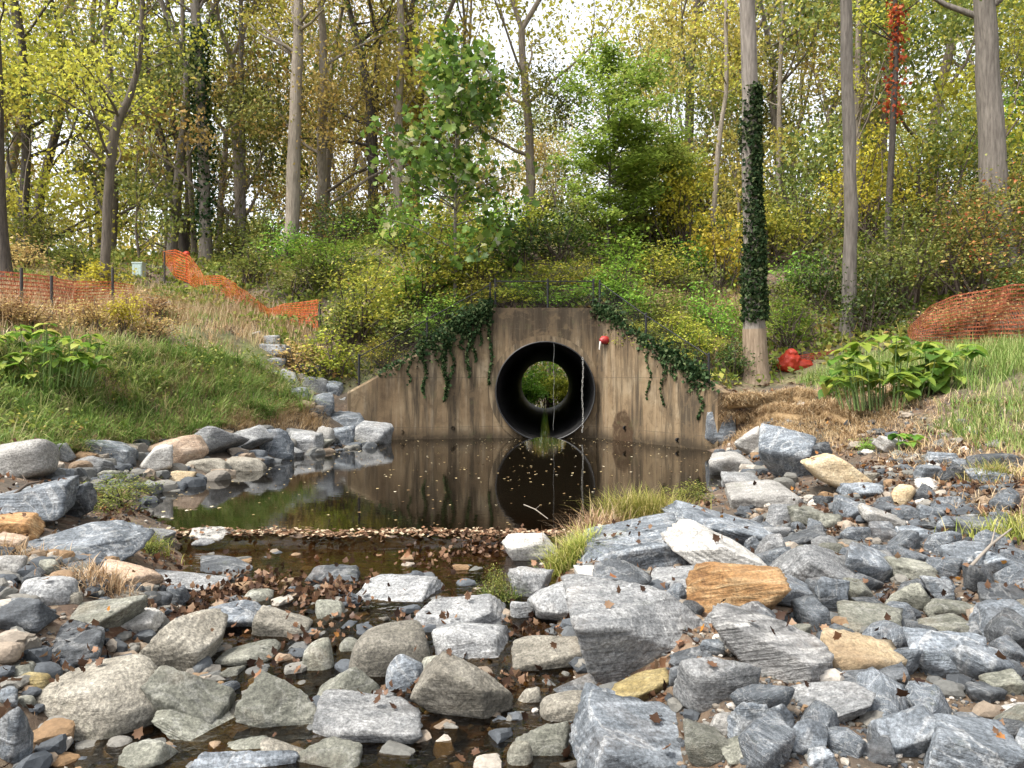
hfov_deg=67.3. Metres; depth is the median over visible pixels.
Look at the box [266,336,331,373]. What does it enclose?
bush
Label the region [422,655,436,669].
rock
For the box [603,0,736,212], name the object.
woodland tree
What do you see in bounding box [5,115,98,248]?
woodland tree
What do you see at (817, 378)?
bush
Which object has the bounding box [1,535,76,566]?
grass tuft
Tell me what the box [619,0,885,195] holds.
woodland tree
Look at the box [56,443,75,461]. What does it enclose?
rock
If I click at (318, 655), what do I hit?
rock
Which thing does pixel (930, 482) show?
rock
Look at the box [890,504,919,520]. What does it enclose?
rock
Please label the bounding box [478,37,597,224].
understorey tree
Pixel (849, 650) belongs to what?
boulder
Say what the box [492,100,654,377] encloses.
woodland tree
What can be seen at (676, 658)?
rock
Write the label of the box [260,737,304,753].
rock
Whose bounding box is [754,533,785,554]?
rock
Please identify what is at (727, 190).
bush
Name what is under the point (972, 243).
bush
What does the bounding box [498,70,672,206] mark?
woodland tree
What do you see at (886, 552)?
rock
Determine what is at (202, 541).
rock
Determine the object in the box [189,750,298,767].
boulder
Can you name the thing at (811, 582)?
rock
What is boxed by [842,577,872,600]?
rock
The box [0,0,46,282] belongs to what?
leaning tree
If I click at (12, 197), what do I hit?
understorey tree
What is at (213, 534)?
boulder
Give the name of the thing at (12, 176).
understorey tree
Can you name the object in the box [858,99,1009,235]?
bush
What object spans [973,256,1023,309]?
bush
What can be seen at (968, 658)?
rock
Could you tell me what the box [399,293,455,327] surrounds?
bush
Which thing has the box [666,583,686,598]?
rock
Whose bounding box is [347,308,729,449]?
concrete headwall
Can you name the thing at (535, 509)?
dead stick
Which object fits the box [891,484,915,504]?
rock
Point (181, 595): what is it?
rock
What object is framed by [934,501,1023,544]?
grass tuft
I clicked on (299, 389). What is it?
rock
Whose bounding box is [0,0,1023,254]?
sky
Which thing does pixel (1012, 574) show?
rock
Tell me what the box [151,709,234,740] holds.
boulder
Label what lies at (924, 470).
rock
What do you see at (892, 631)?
rock
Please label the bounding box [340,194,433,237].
bush
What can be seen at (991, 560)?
rock
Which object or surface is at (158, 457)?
boulder
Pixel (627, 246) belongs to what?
bush
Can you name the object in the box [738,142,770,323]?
climbing ivy
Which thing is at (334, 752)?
rock
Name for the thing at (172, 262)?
draped safety fence
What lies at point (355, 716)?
boulder
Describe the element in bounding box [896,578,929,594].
rock
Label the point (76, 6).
woodland tree
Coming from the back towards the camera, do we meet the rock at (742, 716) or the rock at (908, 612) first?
the rock at (908, 612)
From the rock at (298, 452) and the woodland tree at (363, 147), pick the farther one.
the woodland tree at (363, 147)
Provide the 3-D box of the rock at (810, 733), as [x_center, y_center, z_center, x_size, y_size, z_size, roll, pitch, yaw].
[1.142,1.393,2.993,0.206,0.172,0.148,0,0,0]
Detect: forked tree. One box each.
[250,0,445,232]
[345,0,496,227]
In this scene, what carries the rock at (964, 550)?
on the ground at (138, 558)
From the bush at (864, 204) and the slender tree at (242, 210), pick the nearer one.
the bush at (864, 204)
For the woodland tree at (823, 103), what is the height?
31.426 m
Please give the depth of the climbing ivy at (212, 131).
29.73 m
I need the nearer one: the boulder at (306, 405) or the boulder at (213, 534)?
the boulder at (213, 534)
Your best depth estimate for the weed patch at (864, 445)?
10.58 m
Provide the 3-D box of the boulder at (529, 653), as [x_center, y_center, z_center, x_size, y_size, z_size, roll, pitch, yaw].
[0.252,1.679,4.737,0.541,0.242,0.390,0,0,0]
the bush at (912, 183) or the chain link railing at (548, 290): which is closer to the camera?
the chain link railing at (548, 290)
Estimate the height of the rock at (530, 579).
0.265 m
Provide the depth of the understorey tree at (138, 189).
29.14 m
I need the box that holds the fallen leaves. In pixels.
[0,399,1023,767]
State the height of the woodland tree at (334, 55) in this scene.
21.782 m
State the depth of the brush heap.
17.18 m
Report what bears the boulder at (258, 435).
on the ground at (138, 558)
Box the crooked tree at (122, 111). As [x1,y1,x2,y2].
[0,0,234,289]
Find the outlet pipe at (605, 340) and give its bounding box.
[599,336,608,349]
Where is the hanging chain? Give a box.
[581,362,583,431]
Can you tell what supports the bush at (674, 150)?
on the ground at (138, 558)
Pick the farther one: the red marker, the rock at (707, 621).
the red marker
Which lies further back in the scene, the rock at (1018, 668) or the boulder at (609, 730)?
the rock at (1018, 668)
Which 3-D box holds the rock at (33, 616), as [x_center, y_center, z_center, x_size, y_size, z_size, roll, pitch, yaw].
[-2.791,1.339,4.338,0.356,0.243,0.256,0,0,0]
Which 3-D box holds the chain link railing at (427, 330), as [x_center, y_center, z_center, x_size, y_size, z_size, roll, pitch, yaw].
[-2.134,-1.169,19.018,3.303,2.780,0.072,0,0,-12]
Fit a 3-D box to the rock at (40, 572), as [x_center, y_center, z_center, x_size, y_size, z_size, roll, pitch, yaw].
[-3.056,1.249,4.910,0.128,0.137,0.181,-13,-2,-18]
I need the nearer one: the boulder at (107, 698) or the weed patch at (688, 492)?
the boulder at (107, 698)
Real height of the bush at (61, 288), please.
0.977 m
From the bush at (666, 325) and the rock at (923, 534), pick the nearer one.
the rock at (923, 534)
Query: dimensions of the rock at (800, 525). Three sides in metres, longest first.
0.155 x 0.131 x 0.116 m
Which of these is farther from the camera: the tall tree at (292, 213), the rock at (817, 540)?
the tall tree at (292, 213)
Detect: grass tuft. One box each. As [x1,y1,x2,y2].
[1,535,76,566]
[30,553,156,608]
[128,517,184,565]
[475,580,530,601]
[526,518,631,577]
[536,496,638,549]
[564,481,710,520]
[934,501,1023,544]
[957,456,1023,482]
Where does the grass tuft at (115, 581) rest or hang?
on the ground at (138, 558)
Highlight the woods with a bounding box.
[13,182,838,378]
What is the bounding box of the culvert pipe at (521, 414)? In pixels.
[495,341,595,438]
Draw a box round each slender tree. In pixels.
[146,0,236,257]
[194,0,293,255]
[676,0,772,225]
[734,0,825,213]
[808,0,886,213]
[834,0,948,267]
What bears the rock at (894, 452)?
on the ground at (138, 558)
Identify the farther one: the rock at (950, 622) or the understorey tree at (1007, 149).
the understorey tree at (1007, 149)
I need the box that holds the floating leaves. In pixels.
[161,438,713,527]
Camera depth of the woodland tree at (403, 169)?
82.39 m
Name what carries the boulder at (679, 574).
on the ground at (138, 558)
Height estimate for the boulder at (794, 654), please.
0.447 m
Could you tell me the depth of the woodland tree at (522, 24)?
31.91 m
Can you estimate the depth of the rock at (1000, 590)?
4.97 m
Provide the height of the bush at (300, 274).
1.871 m
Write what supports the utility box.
on the ground at (138, 558)
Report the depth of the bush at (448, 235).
21.85 m
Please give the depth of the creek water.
8.27 m
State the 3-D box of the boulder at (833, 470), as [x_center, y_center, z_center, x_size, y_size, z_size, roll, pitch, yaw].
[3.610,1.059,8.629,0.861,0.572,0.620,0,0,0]
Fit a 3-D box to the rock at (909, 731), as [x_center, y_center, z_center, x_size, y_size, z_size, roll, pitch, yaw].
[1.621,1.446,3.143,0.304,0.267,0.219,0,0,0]
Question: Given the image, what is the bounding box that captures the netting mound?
[907,284,1023,345]
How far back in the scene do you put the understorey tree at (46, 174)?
32.19 m
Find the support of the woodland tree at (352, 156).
on the ground at (138, 558)
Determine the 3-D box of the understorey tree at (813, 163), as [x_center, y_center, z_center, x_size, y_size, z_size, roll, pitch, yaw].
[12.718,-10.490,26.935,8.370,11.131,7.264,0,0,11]
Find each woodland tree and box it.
[0,0,56,195]
[0,0,97,192]
[0,0,126,250]
[0,0,339,227]
[1,0,190,233]
[1,0,304,254]
[2,0,165,167]
[2,0,225,254]
[2,29,93,251]
[3,0,285,250]
[4,3,237,247]
[4,80,74,240]
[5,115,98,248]
[22,0,228,253]
[52,0,282,208]
[68,0,277,254]
[68,0,311,252]
[107,0,306,258]
[114,30,284,250]
[118,140,231,251]
[121,99,285,255]
[129,61,256,258]
[134,8,311,252]
[148,9,426,246]
[156,50,348,252]
[176,0,503,248]
[197,65,337,252]
[210,6,367,250]
[214,0,496,244]
[223,0,502,249]
[227,0,453,245]
[233,0,411,238]
[247,0,425,246]
[254,56,431,239]
[254,93,365,240]
[266,0,525,226]
[271,80,387,241]
[278,0,490,239]
[303,0,485,222]
[332,117,467,228]
[338,0,528,226]
[340,63,524,227]
[392,0,675,222]
[414,36,580,222]
[447,146,580,217]
[455,0,738,215]
[461,111,571,220]
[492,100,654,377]
[496,96,608,376]
[497,147,589,375]
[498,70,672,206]
[586,0,839,217]
[590,0,837,222]
[600,0,913,219]
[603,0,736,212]
[611,0,967,224]
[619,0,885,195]
[642,98,739,201]
[679,0,837,214]
[679,0,970,217]
[690,0,974,215]
[694,35,790,218]
[713,69,793,205]
[733,0,1023,206]
[737,1,923,194]
[759,2,938,216]
[764,79,916,215]
[766,1,916,212]
[770,0,934,212]
[779,0,1023,203]
[811,44,974,200]
[812,52,1016,204]
[855,0,1019,209]
[888,8,1022,198]
[902,62,1020,187]
[923,1,1023,114]
[938,0,1022,201]
[949,3,1023,199]
[971,1,1023,123]
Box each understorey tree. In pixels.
[0,0,168,254]
[0,1,84,244]
[0,26,131,257]
[1,7,100,218]
[54,0,270,257]
[174,52,315,255]
[240,34,385,249]
[314,68,437,234]
[397,49,557,225]
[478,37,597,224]
[597,27,781,216]
[612,0,819,221]
[640,0,828,222]
[709,0,1023,216]
[763,0,1013,220]
[838,0,1023,214]
[875,0,1023,188]
[949,3,1023,175]
[959,0,1023,199]
[959,3,1022,178]
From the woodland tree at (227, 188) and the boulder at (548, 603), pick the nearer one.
the boulder at (548, 603)
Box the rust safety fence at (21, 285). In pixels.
[0,268,133,318]
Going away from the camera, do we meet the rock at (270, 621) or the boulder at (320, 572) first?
the rock at (270, 621)
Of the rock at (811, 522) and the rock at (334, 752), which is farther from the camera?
the rock at (811, 522)
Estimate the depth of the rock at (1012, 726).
3.28 m
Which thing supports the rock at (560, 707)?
on the ground at (138, 558)
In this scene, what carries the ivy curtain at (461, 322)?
hanging from the concrete headwall
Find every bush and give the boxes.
[0,289,50,328]
[0,294,86,330]
[3,270,110,307]
[7,200,73,259]
[9,231,68,272]
[33,231,99,276]
[49,292,132,333]
[52,254,151,299]
[92,289,162,334]
[109,309,188,339]
[122,288,191,318]
[187,213,269,263]
[199,233,290,289]
[230,197,300,261]
[236,243,363,302]
[241,219,381,281]
[250,219,328,261]
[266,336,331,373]
[285,190,376,251]
[285,328,370,380]
[298,281,381,349]
[302,239,429,343]
[336,191,439,252]
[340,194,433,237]
[351,330,408,368]
[356,298,445,355]
[368,209,488,303]
[369,260,464,313]
[376,310,423,339]
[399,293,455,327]
[400,307,456,341]
[410,185,492,244]
[416,284,478,322]
[418,217,487,269]
[426,272,512,311]
[428,220,519,295]
[449,211,579,270]
[460,184,533,232]
[478,287,539,307]
[482,192,564,235]
[496,275,545,302]
[506,255,583,293]
[512,200,615,264]
[518,284,564,307]
[522,370,549,405]
[523,361,564,403]
[537,371,568,404]
[540,190,659,239]
[541,281,604,307]
[550,180,605,230]
[560,251,612,290]
[573,264,640,302]
[582,219,666,271]
[583,245,658,306]
[596,135,717,237]
[600,177,679,250]
[601,321,667,345]
[603,279,676,323]
[609,237,702,291]
[622,280,707,330]
[635,303,709,345]
[643,157,725,252]
[644,315,730,361]
[646,258,730,297]
[662,278,740,329]
[664,319,713,351]
[667,234,734,276]
[673,206,743,293]
[678,150,734,214]
[693,303,742,345]
[706,330,780,379]
[718,161,784,218]
[719,280,854,348]
[720,174,839,265]
[763,166,865,251]
[766,274,823,330]
[768,248,842,301]
[772,240,877,314]
[796,108,955,243]
[801,371,848,389]
[814,258,926,338]
[828,191,995,311]
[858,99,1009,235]
[860,153,1023,302]
[869,141,943,208]
[930,145,1023,267]
[939,158,1023,204]
[941,75,1023,189]
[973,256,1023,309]
[974,252,1023,302]
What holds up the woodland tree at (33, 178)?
on the ground at (138, 558)
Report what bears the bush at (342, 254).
on the ground at (138, 558)
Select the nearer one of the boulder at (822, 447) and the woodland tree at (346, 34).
the boulder at (822, 447)
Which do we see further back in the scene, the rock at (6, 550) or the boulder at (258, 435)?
the boulder at (258, 435)
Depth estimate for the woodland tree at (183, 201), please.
77.30 m
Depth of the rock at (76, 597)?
4.74 m
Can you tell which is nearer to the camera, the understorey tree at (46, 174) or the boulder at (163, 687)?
the boulder at (163, 687)
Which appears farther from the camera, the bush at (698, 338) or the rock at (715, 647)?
the bush at (698, 338)
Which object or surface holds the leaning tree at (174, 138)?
on the ground at (138, 558)
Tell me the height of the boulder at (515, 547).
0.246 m
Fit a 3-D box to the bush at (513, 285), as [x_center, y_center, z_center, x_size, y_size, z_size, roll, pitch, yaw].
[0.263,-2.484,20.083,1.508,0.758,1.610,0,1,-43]
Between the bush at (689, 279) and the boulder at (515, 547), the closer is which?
the boulder at (515, 547)
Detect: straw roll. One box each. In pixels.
[714,384,817,408]
[717,395,873,424]
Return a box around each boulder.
[0,439,59,478]
[0,475,79,521]
[0,512,45,539]
[27,520,154,560]
[35,654,157,740]
[52,620,104,665]
[65,482,97,517]
[70,595,147,628]
[76,456,115,473]
[80,439,138,462]
[99,559,163,584]
[138,608,227,670]
[139,443,172,471]
[140,665,235,723]
[147,435,208,463]
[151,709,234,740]
[155,569,229,589]
[169,471,196,480]
[185,458,229,472]
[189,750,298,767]
[190,526,233,540]
[194,426,249,453]
[200,555,252,572]
[209,599,261,626]
[226,456,266,470]
[234,425,272,448]
[234,670,316,727]
[259,344,291,357]
[259,428,293,458]
[263,335,279,343]
[268,357,285,365]
[280,369,296,380]
[286,428,323,452]
[297,400,314,409]
[302,376,327,393]
[305,564,359,580]
[312,392,334,415]
[312,689,422,743]
[317,425,335,442]
[323,439,333,447]
[326,381,343,395]
[330,411,363,426]
[333,425,354,445]
[348,619,429,676]
[355,420,393,444]
[356,574,444,601]
[410,650,513,718]
[413,594,505,626]
[431,622,509,658]
[502,533,558,560]
[511,635,581,670]
[527,581,568,619]
[561,574,704,683]
[569,688,682,767]
[575,512,690,568]
[651,565,694,588]
[660,519,766,565]
[661,500,774,545]
[685,562,791,612]
[705,412,736,444]
[709,451,753,474]
[711,603,833,682]
[720,471,758,487]
[725,479,803,508]
[734,426,759,453]
[758,423,815,476]
[770,544,855,581]
[783,523,826,544]
[800,453,871,487]
[803,442,832,475]
[820,627,906,669]
[836,482,883,497]
[836,600,902,631]
[845,541,892,582]
[857,503,906,527]
[871,435,907,452]
[923,713,1023,767]
[965,453,1023,468]
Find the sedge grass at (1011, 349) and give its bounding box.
[0,304,1023,453]
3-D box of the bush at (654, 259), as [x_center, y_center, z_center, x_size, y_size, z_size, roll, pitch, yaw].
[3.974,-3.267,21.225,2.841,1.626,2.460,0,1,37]
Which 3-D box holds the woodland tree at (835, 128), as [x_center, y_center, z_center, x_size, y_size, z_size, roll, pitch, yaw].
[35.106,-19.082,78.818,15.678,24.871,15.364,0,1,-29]
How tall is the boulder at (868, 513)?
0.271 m
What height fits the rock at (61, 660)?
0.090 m
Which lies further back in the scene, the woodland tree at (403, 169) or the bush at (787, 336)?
the woodland tree at (403, 169)
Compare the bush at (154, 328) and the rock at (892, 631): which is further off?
the bush at (154, 328)
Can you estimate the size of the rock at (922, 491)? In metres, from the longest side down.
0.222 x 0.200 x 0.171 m
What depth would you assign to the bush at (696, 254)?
22.05 m
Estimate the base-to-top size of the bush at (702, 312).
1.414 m
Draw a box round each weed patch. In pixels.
[80,470,169,517]
[142,527,172,555]
[473,563,516,601]
[662,479,724,502]
[848,436,876,450]
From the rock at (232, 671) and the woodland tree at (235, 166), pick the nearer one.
the rock at (232, 671)
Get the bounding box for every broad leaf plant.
[0,323,113,386]
[818,359,860,400]
[819,334,951,410]
[887,433,928,449]
[909,342,988,386]
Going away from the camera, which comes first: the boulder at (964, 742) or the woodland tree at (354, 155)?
the boulder at (964, 742)
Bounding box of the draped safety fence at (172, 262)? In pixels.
[163,249,320,329]
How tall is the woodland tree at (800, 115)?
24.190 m
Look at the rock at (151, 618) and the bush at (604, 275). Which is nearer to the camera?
the rock at (151, 618)
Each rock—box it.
[0,532,28,548]
[0,546,16,555]
[0,555,27,572]
[0,597,59,633]
[0,686,17,706]
[0,706,33,763]
[12,661,35,676]
[18,695,36,707]
[19,576,77,605]
[21,567,45,585]
[21,672,50,689]
[39,559,59,574]
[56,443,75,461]
[57,658,75,670]
[67,564,93,578]
[69,591,82,604]
[81,577,109,592]
[96,470,126,479]
[113,590,145,597]
[118,738,178,767]
[121,608,166,633]
[144,480,163,493]
[151,528,175,542]
[157,591,172,605]
[166,585,190,605]
[191,538,214,545]
[215,639,280,665]
[220,665,245,676]
[222,680,240,689]
[227,735,267,749]
[230,700,238,715]
[245,588,273,601]
[251,605,312,637]
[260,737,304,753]
[291,387,309,400]
[294,447,304,456]
[297,736,362,767]
[302,637,333,670]
[312,365,321,373]
[315,599,344,618]
[317,667,379,695]
[339,637,356,651]
[371,689,394,695]
[379,616,389,620]
[385,654,422,690]
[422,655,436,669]
[507,566,553,596]
[507,740,532,765]
[510,601,534,617]
[515,721,570,755]
[518,687,540,702]
[540,690,581,721]
[553,673,597,692]
[560,760,576,767]
[573,565,593,575]
[583,682,615,694]
[592,559,651,584]
[611,668,668,700]
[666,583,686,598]
[668,646,712,665]
[668,665,678,686]
[673,657,760,712]
[683,600,704,614]
[683,718,728,766]
[699,639,724,656]
[703,612,710,627]
[709,712,730,736]
[720,736,743,765]
[727,702,767,738]
[729,684,794,708]
[738,709,795,767]
[739,601,775,617]
[744,535,759,550]
[750,515,763,522]
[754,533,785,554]
[756,546,790,565]
[762,522,774,526]
[763,526,792,536]
[763,704,794,726]
[765,504,792,526]
[777,575,813,606]
[787,504,821,525]
[790,594,830,632]
[791,521,805,529]
[791,719,828,754]
[792,623,811,633]
[793,681,875,722]
[799,700,839,727]
[805,577,828,593]
[806,745,838,767]
[807,518,824,530]
[811,535,836,545]
[813,496,833,506]
[814,576,849,611]
[816,623,854,638]
[818,513,842,528]
[818,542,843,552]
[827,726,866,758]
[832,495,859,519]
[839,527,870,541]
[839,547,847,554]
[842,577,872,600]
[842,669,905,688]
[851,596,881,602]
[853,573,883,589]
[855,666,909,717]
[862,620,907,647]
[864,473,879,480]
[864,735,898,767]
[866,704,935,756]
[868,521,896,541]
[871,545,891,552]
[875,501,895,512]
[876,496,893,503]
[878,661,909,684]
[880,549,892,555]
[884,556,938,579]
[885,582,930,611]
[886,601,916,620]
[887,530,919,548]
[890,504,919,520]
[891,450,903,458]
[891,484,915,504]
[891,545,928,561]
[894,525,930,541]
[894,647,922,674]
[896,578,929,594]
[902,626,986,678]
[904,680,951,714]
[905,622,938,630]
[912,483,935,499]
[913,464,946,479]
[914,477,938,489]
[916,504,944,518]
[918,613,969,632]
[919,575,954,599]
[923,598,973,616]
[924,531,961,554]
[925,452,958,464]
[926,557,962,577]
[930,496,965,512]
[936,516,955,531]
[937,465,965,481]
[938,540,986,563]
[949,516,1009,536]
[949,637,1013,679]
[951,458,965,467]
[953,712,983,717]
[960,514,977,516]
[962,563,994,592]
[964,681,1007,702]
[965,467,1008,482]
[966,621,982,635]
[968,599,1023,635]
[971,551,1023,573]
[972,529,1015,547]
[977,582,1023,601]
[978,669,1023,694]
[983,607,1023,649]
[987,634,1023,661]
[988,512,1007,519]
[988,543,1023,563]
[989,487,1019,510]
[993,563,1023,587]
[993,704,1023,721]
[996,510,1023,528]
[997,718,1023,738]
[1001,702,1023,710]
[1010,659,1023,679]
[1014,725,1023,749]
[1016,598,1023,605]
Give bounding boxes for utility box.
[131,262,146,276]
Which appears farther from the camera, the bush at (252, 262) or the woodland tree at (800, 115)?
the woodland tree at (800, 115)
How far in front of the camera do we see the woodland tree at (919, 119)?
62.62 m
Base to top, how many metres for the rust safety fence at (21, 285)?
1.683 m
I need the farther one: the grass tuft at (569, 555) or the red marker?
the red marker
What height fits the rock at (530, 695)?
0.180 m
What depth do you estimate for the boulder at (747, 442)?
13.30 m
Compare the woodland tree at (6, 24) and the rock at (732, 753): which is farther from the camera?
the woodland tree at (6, 24)
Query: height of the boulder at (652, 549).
0.440 m
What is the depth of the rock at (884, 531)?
6.44 m
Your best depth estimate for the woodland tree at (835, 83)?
57.04 m
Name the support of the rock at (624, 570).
on the ground at (138, 558)
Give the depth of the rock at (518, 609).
5.24 m
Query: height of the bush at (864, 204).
4.075 m
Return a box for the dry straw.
[0,256,1023,539]
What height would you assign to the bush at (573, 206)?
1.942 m
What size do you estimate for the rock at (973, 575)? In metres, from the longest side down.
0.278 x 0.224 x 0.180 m
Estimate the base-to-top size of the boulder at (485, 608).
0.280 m
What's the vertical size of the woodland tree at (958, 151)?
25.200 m
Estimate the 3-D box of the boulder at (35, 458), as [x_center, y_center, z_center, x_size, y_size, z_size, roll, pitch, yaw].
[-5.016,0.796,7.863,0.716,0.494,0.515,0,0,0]
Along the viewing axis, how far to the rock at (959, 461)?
8.30 m
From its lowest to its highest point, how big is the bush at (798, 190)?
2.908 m
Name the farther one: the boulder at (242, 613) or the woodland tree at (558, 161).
the woodland tree at (558, 161)
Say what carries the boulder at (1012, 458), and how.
on the ground at (138, 558)
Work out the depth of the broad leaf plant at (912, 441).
9.92 m
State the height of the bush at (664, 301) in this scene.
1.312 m
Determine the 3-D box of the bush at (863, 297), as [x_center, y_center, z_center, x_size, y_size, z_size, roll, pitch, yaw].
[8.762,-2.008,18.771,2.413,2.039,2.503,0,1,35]
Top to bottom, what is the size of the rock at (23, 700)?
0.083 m
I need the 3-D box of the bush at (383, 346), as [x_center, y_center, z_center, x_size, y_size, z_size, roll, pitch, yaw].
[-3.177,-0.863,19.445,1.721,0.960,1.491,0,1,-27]
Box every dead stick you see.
[14,475,39,492]
[524,504,547,518]
[970,527,1011,564]
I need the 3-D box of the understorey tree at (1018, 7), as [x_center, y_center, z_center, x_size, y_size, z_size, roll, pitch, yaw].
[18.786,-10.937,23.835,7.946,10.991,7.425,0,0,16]
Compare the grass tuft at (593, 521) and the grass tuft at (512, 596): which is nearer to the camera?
the grass tuft at (512, 596)
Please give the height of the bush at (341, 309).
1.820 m
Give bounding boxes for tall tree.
[151,0,229,261]
[225,0,347,258]
[739,0,771,384]
[839,0,857,338]
[910,0,1020,268]
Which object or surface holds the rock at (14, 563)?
on the ground at (138, 558)
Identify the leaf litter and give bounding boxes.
[6,205,1023,433]
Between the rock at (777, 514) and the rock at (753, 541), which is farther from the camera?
the rock at (777, 514)
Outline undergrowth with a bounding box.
[0,191,1023,451]
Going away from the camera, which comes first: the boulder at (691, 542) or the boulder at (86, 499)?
the boulder at (691, 542)
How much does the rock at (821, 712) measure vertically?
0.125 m
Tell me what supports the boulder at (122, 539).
on the ground at (138, 558)
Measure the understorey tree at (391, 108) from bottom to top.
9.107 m
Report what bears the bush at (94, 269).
on the ground at (138, 558)
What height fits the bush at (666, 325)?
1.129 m
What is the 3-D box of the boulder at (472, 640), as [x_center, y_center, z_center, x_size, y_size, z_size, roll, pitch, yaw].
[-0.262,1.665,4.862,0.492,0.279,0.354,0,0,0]
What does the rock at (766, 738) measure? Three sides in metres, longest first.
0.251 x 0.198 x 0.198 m
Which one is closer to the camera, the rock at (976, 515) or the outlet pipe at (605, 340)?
the rock at (976, 515)
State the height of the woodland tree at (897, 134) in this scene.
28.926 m
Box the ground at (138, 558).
[0,210,1023,767]
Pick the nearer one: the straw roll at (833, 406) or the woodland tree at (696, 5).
the straw roll at (833, 406)
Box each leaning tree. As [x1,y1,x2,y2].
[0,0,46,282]
[89,1,231,255]
[127,0,189,256]
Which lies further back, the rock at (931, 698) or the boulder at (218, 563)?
the boulder at (218, 563)
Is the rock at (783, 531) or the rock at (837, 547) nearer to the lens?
the rock at (837, 547)
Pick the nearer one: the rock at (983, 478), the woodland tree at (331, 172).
the rock at (983, 478)
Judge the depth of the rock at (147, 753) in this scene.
3.52 m
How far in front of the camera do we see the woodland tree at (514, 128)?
71.30 m
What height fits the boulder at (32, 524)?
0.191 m
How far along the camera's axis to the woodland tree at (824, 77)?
58.59 m
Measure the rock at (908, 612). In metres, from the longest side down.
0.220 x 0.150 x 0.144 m
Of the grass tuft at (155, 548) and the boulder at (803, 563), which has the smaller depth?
the boulder at (803, 563)
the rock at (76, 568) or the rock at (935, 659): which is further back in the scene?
the rock at (76, 568)
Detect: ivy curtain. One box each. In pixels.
[376,292,496,402]
[586,291,719,419]
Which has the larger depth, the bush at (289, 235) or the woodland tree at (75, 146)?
the woodland tree at (75, 146)
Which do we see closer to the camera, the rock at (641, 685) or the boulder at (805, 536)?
the rock at (641, 685)
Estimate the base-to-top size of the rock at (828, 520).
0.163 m
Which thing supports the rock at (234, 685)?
on the ground at (138, 558)
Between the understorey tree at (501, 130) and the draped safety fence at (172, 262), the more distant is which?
the understorey tree at (501, 130)
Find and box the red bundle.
[777,348,812,371]
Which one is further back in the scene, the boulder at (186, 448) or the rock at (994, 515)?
the boulder at (186, 448)
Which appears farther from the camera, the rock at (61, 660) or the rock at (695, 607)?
the rock at (695, 607)
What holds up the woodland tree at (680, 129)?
on the ground at (138, 558)
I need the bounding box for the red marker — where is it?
[183,251,189,277]
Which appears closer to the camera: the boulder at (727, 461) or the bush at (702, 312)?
the boulder at (727, 461)
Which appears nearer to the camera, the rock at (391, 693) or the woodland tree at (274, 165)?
the rock at (391, 693)
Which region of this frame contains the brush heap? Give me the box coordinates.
[863,287,1023,338]
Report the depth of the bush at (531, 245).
21.52 m
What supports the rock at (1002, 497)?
on the ground at (138, 558)
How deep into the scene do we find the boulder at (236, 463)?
12.41 m
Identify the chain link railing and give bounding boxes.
[358,282,490,385]
[494,279,594,307]
[599,280,709,382]
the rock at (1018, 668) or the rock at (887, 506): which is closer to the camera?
the rock at (1018, 668)
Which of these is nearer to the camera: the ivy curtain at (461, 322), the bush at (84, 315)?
the bush at (84, 315)
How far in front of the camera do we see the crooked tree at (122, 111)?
20.93 m
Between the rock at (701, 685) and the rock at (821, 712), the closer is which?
the rock at (821, 712)
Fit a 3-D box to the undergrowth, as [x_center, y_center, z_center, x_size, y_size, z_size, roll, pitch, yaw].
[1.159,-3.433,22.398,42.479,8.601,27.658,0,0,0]
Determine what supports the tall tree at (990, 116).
on the ground at (138, 558)
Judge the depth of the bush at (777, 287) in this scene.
19.49 m
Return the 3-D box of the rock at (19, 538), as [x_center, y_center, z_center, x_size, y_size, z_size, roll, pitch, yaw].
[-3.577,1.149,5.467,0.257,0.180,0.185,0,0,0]
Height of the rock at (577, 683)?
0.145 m
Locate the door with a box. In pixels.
[133,264,140,274]
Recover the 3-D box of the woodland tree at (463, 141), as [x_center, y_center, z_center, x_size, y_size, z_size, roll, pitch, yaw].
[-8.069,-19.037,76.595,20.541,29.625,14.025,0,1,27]
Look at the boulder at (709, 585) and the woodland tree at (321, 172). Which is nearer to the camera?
the boulder at (709, 585)
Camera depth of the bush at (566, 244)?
22.06 m
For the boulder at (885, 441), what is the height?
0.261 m
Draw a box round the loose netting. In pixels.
[800,350,833,359]
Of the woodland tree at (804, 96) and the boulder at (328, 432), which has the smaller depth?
the boulder at (328, 432)
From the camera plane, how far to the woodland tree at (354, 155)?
48.50 m
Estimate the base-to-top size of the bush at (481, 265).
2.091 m
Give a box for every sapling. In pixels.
[356,18,553,299]
[538,32,704,254]
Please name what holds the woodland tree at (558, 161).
on the ground at (138, 558)
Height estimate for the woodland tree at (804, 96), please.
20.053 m
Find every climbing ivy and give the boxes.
[182,20,222,242]
[737,81,766,153]
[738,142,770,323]
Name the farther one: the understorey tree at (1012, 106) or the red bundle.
the understorey tree at (1012, 106)
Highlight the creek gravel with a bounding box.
[5,399,1023,767]
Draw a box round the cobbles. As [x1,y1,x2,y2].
[0,353,1020,767]
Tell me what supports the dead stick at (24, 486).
on the boulder at (54, 500)
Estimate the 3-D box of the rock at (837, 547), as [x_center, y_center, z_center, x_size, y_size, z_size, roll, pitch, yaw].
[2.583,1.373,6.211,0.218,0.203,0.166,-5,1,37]
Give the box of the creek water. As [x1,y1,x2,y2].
[49,401,721,767]
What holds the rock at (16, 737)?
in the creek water
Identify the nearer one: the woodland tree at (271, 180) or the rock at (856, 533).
the rock at (856, 533)
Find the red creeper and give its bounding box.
[878,0,912,124]
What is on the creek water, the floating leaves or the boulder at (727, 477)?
the floating leaves

